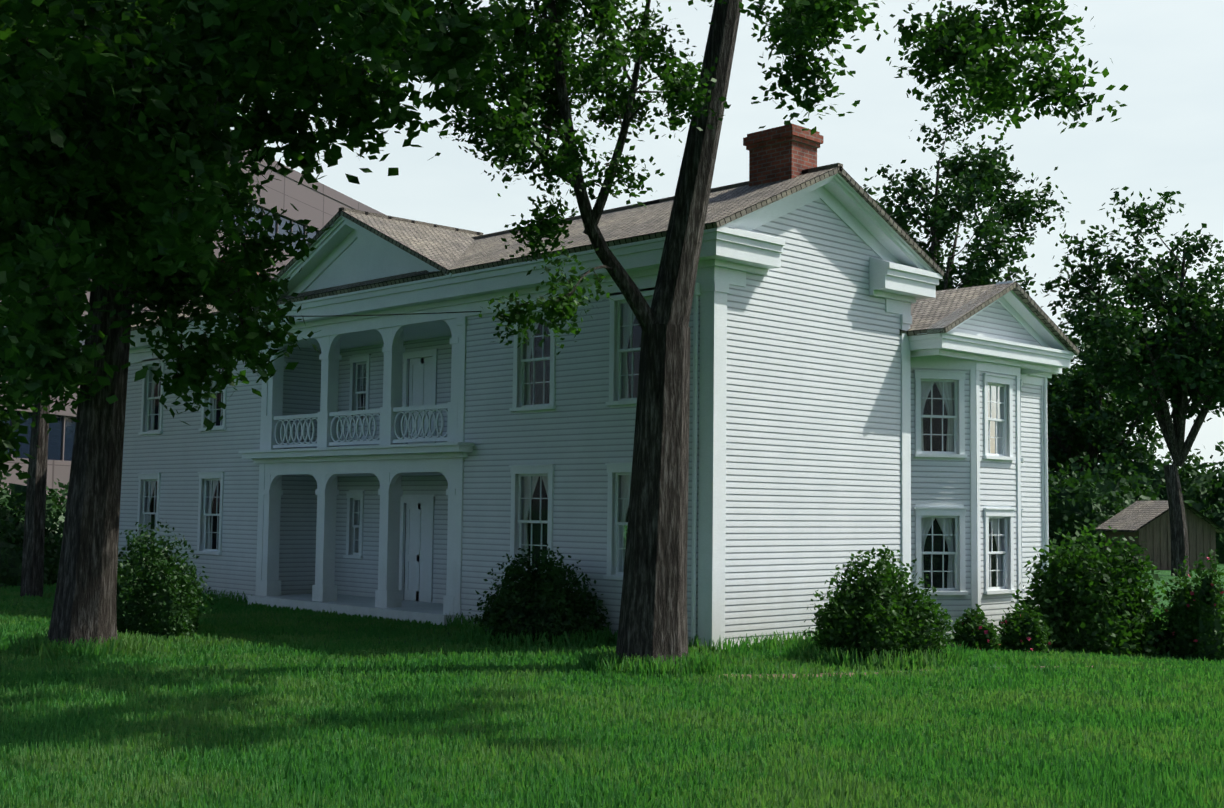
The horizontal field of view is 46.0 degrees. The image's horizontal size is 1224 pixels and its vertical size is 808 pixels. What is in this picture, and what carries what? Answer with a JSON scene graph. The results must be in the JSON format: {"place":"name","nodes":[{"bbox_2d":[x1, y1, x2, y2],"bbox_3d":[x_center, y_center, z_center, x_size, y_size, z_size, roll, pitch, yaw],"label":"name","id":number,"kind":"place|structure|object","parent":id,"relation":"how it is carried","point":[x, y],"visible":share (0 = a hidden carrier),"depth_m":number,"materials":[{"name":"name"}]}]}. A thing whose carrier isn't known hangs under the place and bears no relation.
{"place":"outdoors","nodes":[
{"label":"outdoors","id":0,"kind":"place"},
{"bbox_2d":[0,55,384,503],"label":"office building","id":1,"kind":"structure","parent":0,"point":[321,205],"depth_m":76.29,"materials":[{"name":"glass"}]},
{"bbox_2d":[85,304,481,316],"bbox_3d":[-11.711,-3.637,25.759,18.876,3.776,0.020,2,-4,-12],"label":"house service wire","id":2,"kind":"object","parent":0,"point":[363,315],"visible":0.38,"depth_m":27.13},
{"bbox_2d":[150,316,996,601],"bbox_3d":[-2.036,1.606,34.622,10.650,6.880,22.065,5,-6,-44],"label":"house interior","id":3,"kind":"object","parent":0,"point":[937,539],"depth_m":27.56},
{"bbox_2d":[146,300,1001,587],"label":"house curtains","id":4,"kind":"object","parent":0,"point":[925,523],"depth_m":27.55,"materials":[{"name":"white fabric"}]},
{"bbox_2d":[145,300,1004,587],"bbox_3d":[-3.211,1.074,29.896,7.981,4.970,21.813,12,-12,-69],"label":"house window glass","id":5,"kind":"object","parent":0,"point":[622,535],"visible":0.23,"depth_m":28.42,"materials":[{"name":"clear glass"}]},
{"bbox_2d":[117,198,1042,644],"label":"house clapboards","id":6,"kind":"object","parent":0,"point":[813,416],"visible":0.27,"depth_m":26.10,"materials":[{"name":"white wood"}]},
{"bbox_2d":[131,163,1079,354],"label":"house roof","id":7,"kind":"structure","parent":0,"point":[444,250],"depth_m":27.87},
{"bbox_2d":[215,124,822,274],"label":"house chimneys","id":8,"kind":"object","parent":7,"relation":"on","point":[781,153],"visible":0.42,"depth_m":25.68,"materials":[{"name":"red brick"}]},
{"bbox_2d":[0,563,1223,807],"bbox_3d":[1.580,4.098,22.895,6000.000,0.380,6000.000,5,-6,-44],"label":"lawn ground","id":9,"kind":"structure","parent":0,"point":[1166,575],"depth_m":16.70,"materials":[{"name":"green plant"}]},
{"bbox_2d":[0,459,68,587],"bbox_3d":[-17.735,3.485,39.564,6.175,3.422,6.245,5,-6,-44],"label":"hedge","id":10,"kind":"object","parent":9,"relation":"on","point":[10,565],"visible":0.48,"depth_m":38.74,"materials":[{"name":"green plant"}]},
{"bbox_2d":[46,489,67,507],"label":"hedge","id":11,"kind":"object","parent":9,"relation":"on","point":[62,505],"depth_m":45.59,"materials":[{"name":"green plant"}]},
{"bbox_2d":[48,489,67,529],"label":"hedge","id":12,"kind":"object","parent":9,"relation":"on","point":[53,496],"depth_m":43.47,"materials":[{"name":"green plant"}]},
{"bbox_2d":[6,10,322,596],"bbox_3d":[-12.756,-4.642,33.911,15.370,19.016,14.968,5,-6,-44],"label":"tree","id":13,"kind":"object","parent":9,"relation":"on","point":[32,576],"depth_m":34.12,"materials":[{"name":"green plant"}]},
{"bbox_2d":[116,521,216,638],"bbox_3d":[-8.013,2.997,24.936,2.196,2.080,2.432,5,-6,-44],"label":"bush","id":14,"kind":"object","parent":9,"relation":"on","point":[157,589],"visible":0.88,"depth_m":24.38,"materials":[{"name":"green plant"}]},
{"bbox_2d":[0,0,526,646],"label":"tree","id":15,"kind":"object","parent":9,"relation":"on","point":[116,114],"visible":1,"depth_m":15.31,"materials":[{"name":"green plant"}]},
{"bbox_2d":[8,587,972,678],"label":"grass","id":16,"kind":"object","parent":9,"relation":"on","point":[696,661],"visible":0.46,"depth_m":21.23,"materials":[{"name":"green plant"}]},
{"bbox_2d":[469,544,611,642],"bbox_3d":[-1.257,3.229,24.519,2.252,1.722,2.667,5,-6,-44],"label":"bush","id":17,"kind":"object","parent":9,"relation":"on","point":[533,601],"visible":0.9,"depth_m":24.06,"materials":[{"name":"green plant"}]},
{"bbox_2d":[129,173,1074,649],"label":"house trim","id":18,"kind":"structure","parent":9,"relation":"on","point":[903,275],"depth_m":28.22,"materials":[{"name":"white wood"}]},
{"bbox_2d":[429,0,1127,664],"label":"tree","id":19,"kind":"object","parent":9,"relation":"on","point":[653,612],"visible":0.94,"depth_m":19.79,"materials":[{"name":"green plant"}]},
{"bbox_2d":[803,544,954,661],"bbox_3d":[4.062,3.071,22.076,2.227,1.848,2.392,5,-6,-44],"label":"bush","id":20,"kind":"object","parent":9,"relation":"on","point":[873,611],"visible":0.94,"depth_m":21.61,"materials":[{"name":"green plant"}]},
{"bbox_2d":[861,66,1070,294],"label":"tree","id":21,"kind":"object","parent":9,"relation":"on","point":[973,184],"visible":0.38,"depth_m":60.36,"materials":[{"name":"green plant"}]},
{"bbox_2d":[950,604,1001,651],"bbox_3d":[6.070,3.769,24.134,0.902,0.856,0.868,5,-6,-44],"label":"rose plant","id":22,"kind":"object","parent":9,"relation":"on","point":[974,630],"visible":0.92,"depth_m":23.93,"materials":[{"name":"green plant"}]},
{"bbox_2d":[997,602,1055,653],"bbox_3d":[6.976,3.817,24.455,1.040,0.936,1.055,5,-6,-44],"label":"rose plant","id":23,"kind":"object","parent":9,"relation":"on","point":[1022,629],"visible":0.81,"depth_m":24.23,"materials":[{"name":"green plant"}]},
{"bbox_2d":[1048,496,1061,531],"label":"tree","id":24,"kind":"object","parent":9,"relation":"on","point":[1055,500],"depth_m":68.99,"materials":[{"name":"green plant"}]},
{"bbox_2d":[1048,452,1092,492],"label":"tree","id":25,"kind":"object","parent":9,"relation":"on","point":[1053,459],"visible":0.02,"depth_m":78.47,"materials":[{"name":"green plant"}]},
{"bbox_2d":[1005,518,1176,656],"bbox_3d":[8.797,3.330,26.354,3.278,2.486,3.084,5,-6,-44],"label":"garden shrub","id":26,"kind":"object","parent":9,"relation":"on","point":[1090,599],"visible":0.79,"depth_m":25.61,"materials":[{"name":"green plant"}]},
{"bbox_2d":[1047,374,1160,477],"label":"tree","id":27,"kind":"object","parent":9,"relation":"on","point":[1151,444],"visible":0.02,"depth_m":92.15,"materials":[{"name":"green plant"}]},
{"bbox_2d":[1048,453,1164,557],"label":"tree","id":28,"kind":"object","parent":9,"relation":"on","point":[1096,498],"visible":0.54,"depth_m":68.64,"materials":[{"name":"green plant"}]},
{"bbox_2d":[1032,186,1223,575],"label":"tree","id":29,"kind":"object","parent":9,"relation":"on","point":[1176,353],"visible":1,"depth_m":55.09,"materials":[{"name":"green plant"}]},
{"bbox_2d":[1047,305,1220,478],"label":"tree","id":30,"kind":"object","parent":9,"relation":"on","point":[1080,417],"visible":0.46,"depth_m":78.51,"materials":[{"name":"green plant"}]},
{"bbox_2d":[1052,435,1219,503],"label":"tree","id":31,"kind":"object","parent":9,"relation":"on","point":[1142,468],"visible":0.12,"depth_m":75.29,"materials":[{"name":"green plant"}]},
{"bbox_2d":[1094,500,1223,569],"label":"shed","id":32,"kind":"structure","parent":9,"relation":"on","point":[1147,523],"depth_m":62.57,"materials":[{"name":"brown wood"}]},
{"bbox_2d":[1155,556,1200,658],"bbox_3d":[10.129,3.606,25.459,1.123,1.851,1.136,5,-6,-44],"label":"rose plant","id":33,"kind":"object","parent":9,"relation":"on","point":[1175,627],"visible":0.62,"depth_m":25.30,"materials":[{"name":"green plant"}]},
{"bbox_2d":[1139,441,1223,563],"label":"tree","id":34,"kind":"object","parent":9,"relation":"on","point":[1207,499],"visible":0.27,"depth_m":73.54,"materials":[{"name":"green plant"}]},
{"bbox_2d":[1143,451,1223,479],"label":"tree","id":35,"kind":"object","parent":9,"relation":"on","point":[1195,467],"depth_m":79.60,"materials":[{"name":"green plant"}]},
{"bbox_2d":[1180,548,1223,662],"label":"rose plant","id":36,"kind":"object","parent":9,"relation":"on","point":[1207,617],"visible":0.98,"depth_m":24.82,"materials":[{"name":"green plant"}]},
{"bbox_2d":[230,0,1223,475],"label":"sky","id":37,"kind":"structure","parent":0,"point":[1169,54],"materials":[{"name":"white"}]},
{"bbox_2d":[719,666,1165,678],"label":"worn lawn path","id":38,"kind":"structure","parent":0,"point":[821,674],"depth_m":20.11,"materials":[{"name":"brown soil"}]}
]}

